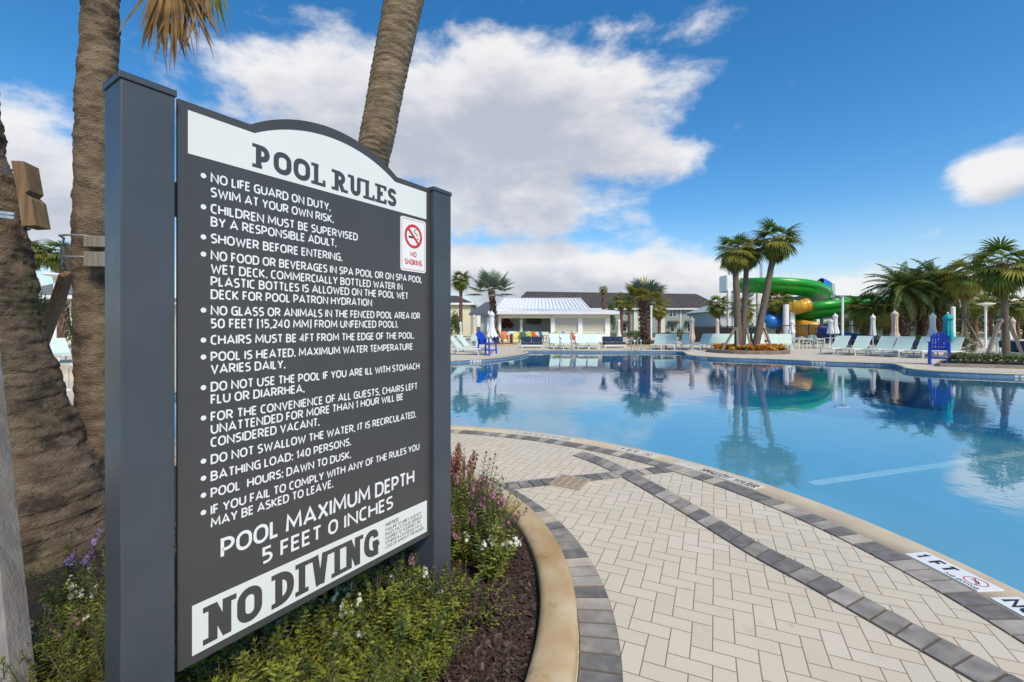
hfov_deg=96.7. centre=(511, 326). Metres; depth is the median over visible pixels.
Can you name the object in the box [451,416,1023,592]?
pool floor
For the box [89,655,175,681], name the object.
shrub
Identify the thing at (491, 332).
closed umbrella
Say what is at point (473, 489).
flowering plant
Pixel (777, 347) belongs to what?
croton
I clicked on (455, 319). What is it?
shrub
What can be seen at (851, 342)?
outdoor sofa
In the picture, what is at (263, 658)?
shrub
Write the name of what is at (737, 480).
depth marker tile
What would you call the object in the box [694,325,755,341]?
pool fence
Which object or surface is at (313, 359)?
pool rules sign
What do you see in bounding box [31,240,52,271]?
palm tree
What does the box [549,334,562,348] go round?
sun lounger
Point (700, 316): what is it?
pump house
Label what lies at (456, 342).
sun lounger
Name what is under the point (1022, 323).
broadleaf tree
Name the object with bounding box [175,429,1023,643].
coping border pavers
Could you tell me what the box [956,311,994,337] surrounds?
broadleaf tree
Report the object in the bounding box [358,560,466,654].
shrub
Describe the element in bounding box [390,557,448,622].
flowering plant
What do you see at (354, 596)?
shrub
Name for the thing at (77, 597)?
flowering plant
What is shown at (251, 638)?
flowering plant
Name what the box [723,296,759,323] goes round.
palm tree
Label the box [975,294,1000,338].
palm tree
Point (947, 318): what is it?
closed umbrella
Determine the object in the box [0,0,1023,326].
sky
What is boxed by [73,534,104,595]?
shrub
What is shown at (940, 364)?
planter curb
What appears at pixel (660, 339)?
sun lounger
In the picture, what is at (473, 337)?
cafe chair
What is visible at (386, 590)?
shrub
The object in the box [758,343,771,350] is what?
croton
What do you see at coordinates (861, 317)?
palm tree
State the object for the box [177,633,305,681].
shrub
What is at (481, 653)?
mulch chips
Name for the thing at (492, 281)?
palm tree
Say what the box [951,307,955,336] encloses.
lamp post
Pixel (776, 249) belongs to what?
palm tree
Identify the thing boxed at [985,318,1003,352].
wood brace
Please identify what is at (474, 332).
closed umbrella
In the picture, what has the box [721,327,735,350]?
wood brace
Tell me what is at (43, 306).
shrub
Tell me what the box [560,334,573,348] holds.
sun lounger
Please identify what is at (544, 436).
depth marker tile
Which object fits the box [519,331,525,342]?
deck chair
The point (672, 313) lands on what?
window
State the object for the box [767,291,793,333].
palm tree
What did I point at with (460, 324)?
closed umbrella
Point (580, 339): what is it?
sun lounger
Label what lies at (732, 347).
croton
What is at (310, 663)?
shrub
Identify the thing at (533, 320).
wall screen
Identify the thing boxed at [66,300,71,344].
shrub
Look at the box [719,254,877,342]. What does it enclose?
water slide
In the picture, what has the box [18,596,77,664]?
shrub
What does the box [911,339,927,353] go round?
outdoor sofa
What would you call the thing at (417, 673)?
shrub
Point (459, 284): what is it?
palm tree
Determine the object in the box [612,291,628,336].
palm tree
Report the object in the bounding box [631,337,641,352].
pool ladder
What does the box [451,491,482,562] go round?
flowering plant
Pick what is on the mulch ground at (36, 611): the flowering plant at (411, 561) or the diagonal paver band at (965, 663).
the flowering plant at (411, 561)
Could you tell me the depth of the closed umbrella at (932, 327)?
23.12 m
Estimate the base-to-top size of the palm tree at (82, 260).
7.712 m
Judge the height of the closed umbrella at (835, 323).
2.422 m
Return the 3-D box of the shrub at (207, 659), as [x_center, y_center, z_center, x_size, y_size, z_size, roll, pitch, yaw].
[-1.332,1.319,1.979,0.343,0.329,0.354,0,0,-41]
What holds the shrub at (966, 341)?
in the planter
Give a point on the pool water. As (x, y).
(975, 417)
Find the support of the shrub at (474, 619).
on the mulch ground at (36, 611)
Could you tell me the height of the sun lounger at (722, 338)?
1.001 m
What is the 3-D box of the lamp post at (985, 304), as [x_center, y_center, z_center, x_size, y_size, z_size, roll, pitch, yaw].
[33.305,-0.086,32.000,1.000,3.173,1.000,0,0,0]
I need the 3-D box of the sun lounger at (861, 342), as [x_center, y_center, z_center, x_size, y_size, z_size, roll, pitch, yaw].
[17.933,1.004,23.700,1.900,1.001,0.685,0,0,-28]
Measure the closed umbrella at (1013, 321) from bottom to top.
2.004 m
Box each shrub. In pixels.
[0,617,104,681]
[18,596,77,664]
[27,587,66,642]
[27,592,97,681]
[27,629,175,681]
[28,649,80,681]
[36,604,104,681]
[39,291,48,316]
[43,642,104,681]
[45,673,79,681]
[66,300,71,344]
[67,563,104,641]
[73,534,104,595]
[80,575,104,636]
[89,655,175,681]
[175,600,229,665]
[175,622,283,681]
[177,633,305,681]
[182,652,241,681]
[187,650,281,681]
[189,605,310,677]
[200,615,304,681]
[206,620,293,681]
[217,623,306,681]
[220,605,353,681]
[231,623,358,681]
[239,630,369,681]
[245,648,309,681]
[246,611,309,650]
[251,584,364,681]
[268,586,368,650]
[271,586,336,636]
[294,569,438,667]
[294,613,390,681]
[305,573,390,633]
[310,638,412,681]
[321,597,445,681]
[324,663,345,681]
[325,655,423,681]
[333,652,418,681]
[335,549,444,635]
[346,633,413,681]
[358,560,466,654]
[361,624,451,681]
[364,549,447,618]
[372,543,415,580]
[386,546,413,566]
[392,518,457,576]
[400,584,477,681]
[403,560,491,638]
[409,597,483,651]
[436,548,520,633]
[451,310,461,337]
[451,479,479,526]
[451,494,472,559]
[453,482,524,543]
[458,469,508,505]
[463,490,516,530]
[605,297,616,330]
[627,329,639,340]
[677,326,683,342]
[800,337,817,345]
[873,337,880,346]
[959,335,981,352]
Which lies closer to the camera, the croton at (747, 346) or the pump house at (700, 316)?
the croton at (747, 346)
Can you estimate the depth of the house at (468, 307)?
68.00 m
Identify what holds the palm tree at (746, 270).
on the planter soil
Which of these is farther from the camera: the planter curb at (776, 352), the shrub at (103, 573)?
the planter curb at (776, 352)
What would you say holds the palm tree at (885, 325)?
on the pool deck
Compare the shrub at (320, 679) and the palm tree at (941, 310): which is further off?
the palm tree at (941, 310)
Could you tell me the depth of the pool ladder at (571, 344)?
28.12 m
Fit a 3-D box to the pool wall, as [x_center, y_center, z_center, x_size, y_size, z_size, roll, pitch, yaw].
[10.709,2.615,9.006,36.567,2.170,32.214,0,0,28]
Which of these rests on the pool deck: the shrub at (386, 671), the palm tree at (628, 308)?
the palm tree at (628, 308)
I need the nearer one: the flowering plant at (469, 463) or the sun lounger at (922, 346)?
the flowering plant at (469, 463)
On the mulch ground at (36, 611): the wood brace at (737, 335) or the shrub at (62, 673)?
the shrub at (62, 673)
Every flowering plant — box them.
[24,527,102,616]
[30,569,103,660]
[48,600,104,672]
[231,625,266,654]
[270,592,338,658]
[308,583,347,622]
[329,583,368,659]
[335,567,403,630]
[341,560,386,597]
[370,555,408,594]
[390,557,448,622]
[394,541,460,594]
[451,442,474,485]
[451,444,478,508]
[451,446,466,506]
[451,477,478,514]
[451,480,484,542]
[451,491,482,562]
[452,483,473,514]
[453,451,503,527]
[462,481,527,558]
[463,515,520,583]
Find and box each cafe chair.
[470,335,477,345]
[799,335,811,348]
[812,335,824,348]
[989,337,1000,351]
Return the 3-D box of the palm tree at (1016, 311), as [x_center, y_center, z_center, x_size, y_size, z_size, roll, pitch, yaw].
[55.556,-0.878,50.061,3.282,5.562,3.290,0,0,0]
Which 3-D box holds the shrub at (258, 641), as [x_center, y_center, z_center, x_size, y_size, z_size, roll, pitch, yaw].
[-1.033,1.287,1.838,0.441,0.353,0.410,-3,3,-23]
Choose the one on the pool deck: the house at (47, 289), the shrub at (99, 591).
the house at (47, 289)
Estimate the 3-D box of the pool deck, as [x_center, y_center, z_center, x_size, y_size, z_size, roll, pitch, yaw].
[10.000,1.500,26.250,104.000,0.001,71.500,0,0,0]
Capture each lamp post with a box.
[42,273,59,337]
[650,306,652,342]
[833,294,848,334]
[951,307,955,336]
[976,302,995,347]
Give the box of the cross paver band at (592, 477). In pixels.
[501,467,672,488]
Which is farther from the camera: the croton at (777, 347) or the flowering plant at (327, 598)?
the croton at (777, 347)
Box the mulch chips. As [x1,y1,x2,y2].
[35,491,537,681]
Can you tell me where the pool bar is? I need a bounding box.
[469,297,619,340]
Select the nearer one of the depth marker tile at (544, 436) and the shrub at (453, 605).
the shrub at (453, 605)
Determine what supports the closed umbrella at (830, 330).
on the pool deck
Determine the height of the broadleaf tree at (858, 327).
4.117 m
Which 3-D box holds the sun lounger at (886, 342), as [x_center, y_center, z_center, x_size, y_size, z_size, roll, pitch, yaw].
[18.783,1.004,23.185,1.900,1.001,0.685,0,0,-28]
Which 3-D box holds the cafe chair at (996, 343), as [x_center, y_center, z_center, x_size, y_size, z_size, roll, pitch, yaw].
[27.626,1.054,25.871,0.608,0.894,0.540,0,0,-10]
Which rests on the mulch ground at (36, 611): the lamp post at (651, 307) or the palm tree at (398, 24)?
the palm tree at (398, 24)
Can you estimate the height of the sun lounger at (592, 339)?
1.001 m
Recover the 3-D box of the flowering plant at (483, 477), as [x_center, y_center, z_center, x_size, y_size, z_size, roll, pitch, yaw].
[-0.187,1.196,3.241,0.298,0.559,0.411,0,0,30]
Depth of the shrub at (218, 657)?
1.50 m
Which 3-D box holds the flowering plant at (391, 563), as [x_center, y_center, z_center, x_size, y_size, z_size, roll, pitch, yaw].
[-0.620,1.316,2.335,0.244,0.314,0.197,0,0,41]
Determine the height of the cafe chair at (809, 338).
0.894 m
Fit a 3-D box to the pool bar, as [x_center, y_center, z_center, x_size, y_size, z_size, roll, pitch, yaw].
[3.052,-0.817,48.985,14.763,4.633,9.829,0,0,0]
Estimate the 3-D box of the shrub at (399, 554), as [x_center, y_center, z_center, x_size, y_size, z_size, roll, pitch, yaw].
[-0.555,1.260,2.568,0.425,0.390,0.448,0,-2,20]
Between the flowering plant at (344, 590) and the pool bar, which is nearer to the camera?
the flowering plant at (344, 590)
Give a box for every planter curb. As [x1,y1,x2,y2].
[175,456,577,681]
[706,347,790,354]
[937,359,1023,368]
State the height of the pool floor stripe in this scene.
0.012 m
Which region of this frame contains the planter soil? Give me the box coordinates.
[942,360,1023,364]
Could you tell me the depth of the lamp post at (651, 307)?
34.43 m
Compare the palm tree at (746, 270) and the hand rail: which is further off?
the palm tree at (746, 270)
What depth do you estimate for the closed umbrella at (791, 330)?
30.40 m
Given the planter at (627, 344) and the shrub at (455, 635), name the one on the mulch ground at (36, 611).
the shrub at (455, 635)
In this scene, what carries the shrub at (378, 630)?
on the mulch ground at (36, 611)
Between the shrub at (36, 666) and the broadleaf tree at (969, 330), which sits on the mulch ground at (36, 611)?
the shrub at (36, 666)
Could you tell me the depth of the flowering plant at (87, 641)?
1.89 m
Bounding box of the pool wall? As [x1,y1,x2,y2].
[175,351,1016,396]
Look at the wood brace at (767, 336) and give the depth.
25.69 m
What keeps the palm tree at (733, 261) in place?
on the planter soil
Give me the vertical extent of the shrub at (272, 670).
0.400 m
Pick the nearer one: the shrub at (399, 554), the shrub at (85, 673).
the shrub at (85, 673)
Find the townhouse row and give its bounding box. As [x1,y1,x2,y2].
[521,291,710,332]
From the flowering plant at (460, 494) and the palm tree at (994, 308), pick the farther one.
the palm tree at (994, 308)
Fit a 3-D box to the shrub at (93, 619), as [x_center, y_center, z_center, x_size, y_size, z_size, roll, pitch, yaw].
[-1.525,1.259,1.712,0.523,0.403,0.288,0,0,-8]
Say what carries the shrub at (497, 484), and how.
on the mulch ground at (36, 611)
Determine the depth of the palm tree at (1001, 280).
20.43 m
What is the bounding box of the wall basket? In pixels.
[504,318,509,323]
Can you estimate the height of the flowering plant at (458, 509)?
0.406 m
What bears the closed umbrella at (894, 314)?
on the pool deck
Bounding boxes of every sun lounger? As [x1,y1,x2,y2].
[50,338,70,361]
[451,336,484,354]
[455,335,487,351]
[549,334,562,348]
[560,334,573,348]
[575,334,588,348]
[587,334,599,348]
[650,334,665,349]
[663,334,676,349]
[680,334,692,349]
[690,334,712,349]
[707,334,717,344]
[717,334,726,343]
[727,334,733,343]
[752,334,764,344]
[767,334,778,343]
[779,334,792,349]
[818,335,851,354]
[839,336,872,355]
[863,336,896,356]
[881,336,915,357]
[904,336,938,358]
[932,337,964,356]
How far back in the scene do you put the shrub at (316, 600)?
2.02 m
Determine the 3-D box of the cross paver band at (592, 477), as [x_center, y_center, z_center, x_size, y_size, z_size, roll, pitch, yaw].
[0.685,1.497,4.481,2.008,0.011,0.185,0,0,-17]
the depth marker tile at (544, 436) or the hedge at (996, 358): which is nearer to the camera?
the depth marker tile at (544, 436)
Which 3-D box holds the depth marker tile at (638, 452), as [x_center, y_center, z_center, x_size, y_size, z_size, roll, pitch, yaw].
[1.467,1.490,5.379,0.170,0.012,0.497,0,0,-43]
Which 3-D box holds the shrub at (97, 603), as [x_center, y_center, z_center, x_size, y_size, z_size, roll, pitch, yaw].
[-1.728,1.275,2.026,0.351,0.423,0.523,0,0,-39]
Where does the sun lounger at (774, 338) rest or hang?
on the pool deck
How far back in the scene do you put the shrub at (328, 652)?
1.76 m
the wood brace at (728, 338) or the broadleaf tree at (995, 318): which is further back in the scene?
the broadleaf tree at (995, 318)
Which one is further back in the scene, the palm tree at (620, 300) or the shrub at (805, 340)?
the palm tree at (620, 300)
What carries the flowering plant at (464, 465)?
on the mulch ground at (36, 611)
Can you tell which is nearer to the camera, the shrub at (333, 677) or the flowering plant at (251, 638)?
the shrub at (333, 677)
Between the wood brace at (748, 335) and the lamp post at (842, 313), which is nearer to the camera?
the wood brace at (748, 335)
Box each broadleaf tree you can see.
[824,315,869,331]
[845,315,878,333]
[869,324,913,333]
[910,313,930,337]
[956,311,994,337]
[978,305,1023,336]
[993,312,1023,338]
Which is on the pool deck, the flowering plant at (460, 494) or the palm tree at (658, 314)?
the palm tree at (658, 314)
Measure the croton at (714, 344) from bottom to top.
0.518 m
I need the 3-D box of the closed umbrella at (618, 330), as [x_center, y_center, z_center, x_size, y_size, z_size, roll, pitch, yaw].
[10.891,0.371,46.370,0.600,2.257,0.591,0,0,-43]
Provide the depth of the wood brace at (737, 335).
25.70 m
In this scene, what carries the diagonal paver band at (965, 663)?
on the pool deck
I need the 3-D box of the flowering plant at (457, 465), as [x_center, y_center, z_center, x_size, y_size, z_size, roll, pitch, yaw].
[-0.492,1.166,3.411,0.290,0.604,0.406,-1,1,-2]
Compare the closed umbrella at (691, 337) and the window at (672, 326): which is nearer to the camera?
the closed umbrella at (691, 337)
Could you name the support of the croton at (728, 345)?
on the planter soil
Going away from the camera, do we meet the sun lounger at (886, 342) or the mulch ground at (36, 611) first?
the mulch ground at (36, 611)
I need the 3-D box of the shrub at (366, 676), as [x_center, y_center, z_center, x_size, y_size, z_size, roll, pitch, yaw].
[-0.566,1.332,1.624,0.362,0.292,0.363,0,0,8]
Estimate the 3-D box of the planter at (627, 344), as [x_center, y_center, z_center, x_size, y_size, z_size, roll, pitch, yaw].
[10.149,1.440,35.200,4.600,0.160,3.000,0,0,0]
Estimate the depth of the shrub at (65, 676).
1.61 m
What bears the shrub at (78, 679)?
on the mulch ground at (36, 611)
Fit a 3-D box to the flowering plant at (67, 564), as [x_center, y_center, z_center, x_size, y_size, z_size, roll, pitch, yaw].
[-2.270,1.247,2.273,0.329,0.425,0.287,0,0,-34]
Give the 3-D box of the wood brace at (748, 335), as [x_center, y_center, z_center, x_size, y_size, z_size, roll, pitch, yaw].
[13.342,0.725,25.620,0.140,1.307,0.941,0,0,12]
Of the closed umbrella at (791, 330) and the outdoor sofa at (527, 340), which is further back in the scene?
the outdoor sofa at (527, 340)
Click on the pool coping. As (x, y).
(892, 540)
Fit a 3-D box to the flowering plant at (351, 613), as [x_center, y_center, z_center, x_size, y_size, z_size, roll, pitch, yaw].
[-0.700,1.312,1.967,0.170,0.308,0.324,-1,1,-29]
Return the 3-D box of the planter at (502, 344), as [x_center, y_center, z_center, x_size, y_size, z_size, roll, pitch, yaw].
[-0.824,1.440,36.600,2.600,0.160,3.200,0,0,0]
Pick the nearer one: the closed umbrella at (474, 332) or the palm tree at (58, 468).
the palm tree at (58, 468)
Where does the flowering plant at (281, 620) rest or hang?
on the mulch ground at (36, 611)
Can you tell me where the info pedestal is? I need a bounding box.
[509,331,513,343]
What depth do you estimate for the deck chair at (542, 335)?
42.78 m
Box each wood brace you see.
[0,351,36,681]
[496,326,504,343]
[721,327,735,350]
[736,327,738,344]
[745,328,750,342]
[763,328,771,344]
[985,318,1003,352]
[1008,317,1023,354]
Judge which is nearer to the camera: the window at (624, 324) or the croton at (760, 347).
the croton at (760, 347)
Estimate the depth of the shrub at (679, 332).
39.84 m
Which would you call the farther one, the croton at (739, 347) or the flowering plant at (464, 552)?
the croton at (739, 347)
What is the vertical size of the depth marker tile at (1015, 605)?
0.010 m
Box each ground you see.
[25,466,539,681]
[454,327,1021,338]
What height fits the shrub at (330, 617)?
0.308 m
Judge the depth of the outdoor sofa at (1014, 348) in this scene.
22.66 m
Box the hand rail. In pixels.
[65,363,72,389]
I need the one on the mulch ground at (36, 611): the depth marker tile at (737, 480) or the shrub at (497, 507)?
the shrub at (497, 507)
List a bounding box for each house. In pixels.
[39,284,175,342]
[451,296,478,335]
[685,305,755,325]
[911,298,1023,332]
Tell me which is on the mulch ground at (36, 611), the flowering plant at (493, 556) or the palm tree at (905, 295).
the flowering plant at (493, 556)
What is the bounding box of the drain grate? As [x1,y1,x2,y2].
[548,474,590,490]
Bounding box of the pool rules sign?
[102,70,451,681]
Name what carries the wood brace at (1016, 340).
attached to the palm tree at (1001, 280)
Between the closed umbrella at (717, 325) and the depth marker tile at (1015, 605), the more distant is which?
the closed umbrella at (717, 325)
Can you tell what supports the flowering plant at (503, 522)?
on the mulch ground at (36, 611)
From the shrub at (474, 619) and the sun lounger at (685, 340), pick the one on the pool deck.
the sun lounger at (685, 340)
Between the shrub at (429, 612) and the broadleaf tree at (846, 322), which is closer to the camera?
the shrub at (429, 612)
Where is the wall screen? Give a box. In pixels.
[527,318,540,323]
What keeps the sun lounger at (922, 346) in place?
on the pool deck
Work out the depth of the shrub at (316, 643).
1.87 m
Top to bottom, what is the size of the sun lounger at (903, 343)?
1.001 m
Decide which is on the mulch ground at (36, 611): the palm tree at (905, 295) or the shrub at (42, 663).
the shrub at (42, 663)
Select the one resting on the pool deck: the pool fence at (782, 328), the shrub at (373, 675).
the pool fence at (782, 328)
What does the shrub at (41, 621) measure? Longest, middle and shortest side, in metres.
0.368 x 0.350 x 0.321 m
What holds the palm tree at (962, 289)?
on the pool deck
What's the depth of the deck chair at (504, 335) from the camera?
43.83 m
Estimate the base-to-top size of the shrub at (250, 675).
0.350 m
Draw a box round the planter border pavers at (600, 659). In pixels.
[465,470,622,681]
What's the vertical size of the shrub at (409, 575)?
0.420 m
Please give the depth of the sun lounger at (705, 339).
29.89 m
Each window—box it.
[619,310,627,315]
[623,323,626,331]
[669,310,676,316]
[670,324,674,331]
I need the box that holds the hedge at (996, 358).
[949,352,1023,363]
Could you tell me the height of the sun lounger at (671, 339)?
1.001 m
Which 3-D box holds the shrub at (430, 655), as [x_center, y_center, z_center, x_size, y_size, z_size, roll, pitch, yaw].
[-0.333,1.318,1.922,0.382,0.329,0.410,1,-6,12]
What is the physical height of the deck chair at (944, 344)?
1.264 m
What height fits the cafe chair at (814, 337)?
0.894 m
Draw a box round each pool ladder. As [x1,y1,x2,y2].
[559,337,572,352]
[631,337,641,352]
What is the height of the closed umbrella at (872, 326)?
2.252 m
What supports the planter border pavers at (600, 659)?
on the pool deck
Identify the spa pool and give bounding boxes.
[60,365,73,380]
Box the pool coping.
[70,350,1023,619]
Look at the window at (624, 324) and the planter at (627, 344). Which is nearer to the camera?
the planter at (627, 344)
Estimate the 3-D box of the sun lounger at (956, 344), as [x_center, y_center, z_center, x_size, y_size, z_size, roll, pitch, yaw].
[20.400,1.004,21.330,1.900,1.001,0.685,0,0,-28]
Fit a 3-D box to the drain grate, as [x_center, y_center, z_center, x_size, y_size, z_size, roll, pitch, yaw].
[0.555,1.501,4.365,0.316,0.030,0.316,0,0,29]
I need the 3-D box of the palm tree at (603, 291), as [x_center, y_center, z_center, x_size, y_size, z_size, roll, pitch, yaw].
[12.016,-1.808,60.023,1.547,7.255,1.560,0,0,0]
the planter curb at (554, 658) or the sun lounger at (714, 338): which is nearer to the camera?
the planter curb at (554, 658)
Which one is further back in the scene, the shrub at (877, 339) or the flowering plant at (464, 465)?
the shrub at (877, 339)
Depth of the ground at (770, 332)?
84.15 m
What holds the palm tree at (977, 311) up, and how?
on the pool deck
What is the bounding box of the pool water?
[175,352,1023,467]
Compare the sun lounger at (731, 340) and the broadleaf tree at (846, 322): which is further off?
the broadleaf tree at (846, 322)
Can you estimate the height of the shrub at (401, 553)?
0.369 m
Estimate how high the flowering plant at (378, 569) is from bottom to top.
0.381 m
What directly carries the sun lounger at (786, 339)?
on the pool deck
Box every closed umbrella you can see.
[458,321,462,341]
[471,314,476,345]
[486,311,497,354]
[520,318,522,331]
[616,320,620,335]
[687,317,696,350]
[715,318,719,333]
[788,319,795,337]
[826,318,834,346]
[832,313,839,338]
[869,314,878,351]
[888,310,901,352]
[925,312,940,355]
[935,312,954,364]
[1009,317,1017,340]
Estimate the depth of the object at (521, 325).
45.31 m
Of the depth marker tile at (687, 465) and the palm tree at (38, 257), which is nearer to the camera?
the depth marker tile at (687, 465)
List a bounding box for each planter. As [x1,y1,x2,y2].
[486,342,517,345]
[625,343,673,346]
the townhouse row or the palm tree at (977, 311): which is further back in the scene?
the townhouse row
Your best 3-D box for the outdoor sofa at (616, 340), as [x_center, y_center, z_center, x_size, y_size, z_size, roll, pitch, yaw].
[7.156,1.110,32.000,1.500,0.780,0.800,0,0,-4]
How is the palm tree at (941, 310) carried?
on the pool deck
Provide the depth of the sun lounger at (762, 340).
30.49 m
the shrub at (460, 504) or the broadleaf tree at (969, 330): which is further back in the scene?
the broadleaf tree at (969, 330)
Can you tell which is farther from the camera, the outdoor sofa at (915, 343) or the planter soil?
the outdoor sofa at (915, 343)
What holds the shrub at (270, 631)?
on the mulch ground at (36, 611)
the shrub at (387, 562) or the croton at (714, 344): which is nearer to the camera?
the shrub at (387, 562)
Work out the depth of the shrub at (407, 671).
1.80 m
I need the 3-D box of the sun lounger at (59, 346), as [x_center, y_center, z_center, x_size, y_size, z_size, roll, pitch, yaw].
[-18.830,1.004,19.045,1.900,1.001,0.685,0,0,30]
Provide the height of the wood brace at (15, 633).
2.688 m
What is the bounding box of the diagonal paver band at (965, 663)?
[573,452,1023,681]
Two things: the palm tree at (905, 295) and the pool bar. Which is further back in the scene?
the pool bar
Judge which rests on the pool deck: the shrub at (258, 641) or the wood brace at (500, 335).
the wood brace at (500, 335)
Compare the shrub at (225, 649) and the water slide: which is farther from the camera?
the water slide
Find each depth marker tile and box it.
[512,431,574,441]
[615,447,658,457]
[672,461,701,469]
[696,468,764,489]
[905,552,1003,591]
[990,597,1023,616]
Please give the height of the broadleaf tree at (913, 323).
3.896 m
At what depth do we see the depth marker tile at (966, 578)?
2.75 m
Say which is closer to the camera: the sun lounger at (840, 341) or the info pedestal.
the sun lounger at (840, 341)
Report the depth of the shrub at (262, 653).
1.68 m
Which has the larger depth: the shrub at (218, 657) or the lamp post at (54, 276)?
the lamp post at (54, 276)
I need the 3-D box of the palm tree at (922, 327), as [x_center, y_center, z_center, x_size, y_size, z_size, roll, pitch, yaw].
[34.426,-1.826,38.064,5.720,7.123,5.241,0,0,0]
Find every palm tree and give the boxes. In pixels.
[0,102,104,578]
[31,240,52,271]
[37,238,68,341]
[43,0,231,463]
[358,0,424,165]
[451,270,472,333]
[465,267,514,342]
[598,285,608,309]
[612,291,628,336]
[617,277,670,343]
[625,294,637,338]
[652,302,669,333]
[705,295,730,325]
[711,232,761,345]
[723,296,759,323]
[725,236,766,344]
[750,216,805,346]
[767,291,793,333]
[844,290,888,335]
[857,257,951,335]
[864,296,907,335]
[883,261,961,337]
[902,257,974,343]
[931,258,990,346]
[957,236,1023,353]
[960,293,992,341]
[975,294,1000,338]
[998,294,1023,339]
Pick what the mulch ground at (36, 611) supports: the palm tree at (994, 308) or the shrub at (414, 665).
the shrub at (414, 665)
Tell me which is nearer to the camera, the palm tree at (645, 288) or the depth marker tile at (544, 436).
the depth marker tile at (544, 436)
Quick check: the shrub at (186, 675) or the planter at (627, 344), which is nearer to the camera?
the shrub at (186, 675)
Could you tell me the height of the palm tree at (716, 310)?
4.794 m
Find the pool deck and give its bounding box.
[55,337,1023,681]
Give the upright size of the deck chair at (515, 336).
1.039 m
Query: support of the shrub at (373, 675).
on the mulch ground at (36, 611)
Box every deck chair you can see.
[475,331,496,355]
[501,331,509,341]
[513,331,518,341]
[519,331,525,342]
[539,331,549,341]
[926,332,952,364]
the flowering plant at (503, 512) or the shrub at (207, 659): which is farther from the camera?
the flowering plant at (503, 512)
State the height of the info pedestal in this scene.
1.111 m
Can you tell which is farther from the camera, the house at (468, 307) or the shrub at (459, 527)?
the house at (468, 307)
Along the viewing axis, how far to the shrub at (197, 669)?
1.58 m
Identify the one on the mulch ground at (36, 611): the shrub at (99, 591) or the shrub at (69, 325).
the shrub at (99, 591)
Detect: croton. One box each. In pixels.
[712,343,724,348]
[725,344,735,349]
[728,346,743,349]
[736,345,744,349]
[744,343,755,350]
[755,345,765,350]
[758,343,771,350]
[772,345,781,350]
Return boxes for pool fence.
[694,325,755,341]
[781,324,859,343]
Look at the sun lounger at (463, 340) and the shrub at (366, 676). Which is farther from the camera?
the sun lounger at (463, 340)
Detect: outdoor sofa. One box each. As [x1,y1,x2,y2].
[521,336,542,347]
[602,336,625,347]
[837,339,869,353]
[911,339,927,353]
[998,340,1023,353]
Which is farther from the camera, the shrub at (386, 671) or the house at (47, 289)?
the house at (47, 289)
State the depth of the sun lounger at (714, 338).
30.50 m
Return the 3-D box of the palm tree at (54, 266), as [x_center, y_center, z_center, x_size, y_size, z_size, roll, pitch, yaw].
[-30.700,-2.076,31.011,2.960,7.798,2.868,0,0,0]
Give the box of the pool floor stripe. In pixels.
[808,456,990,484]

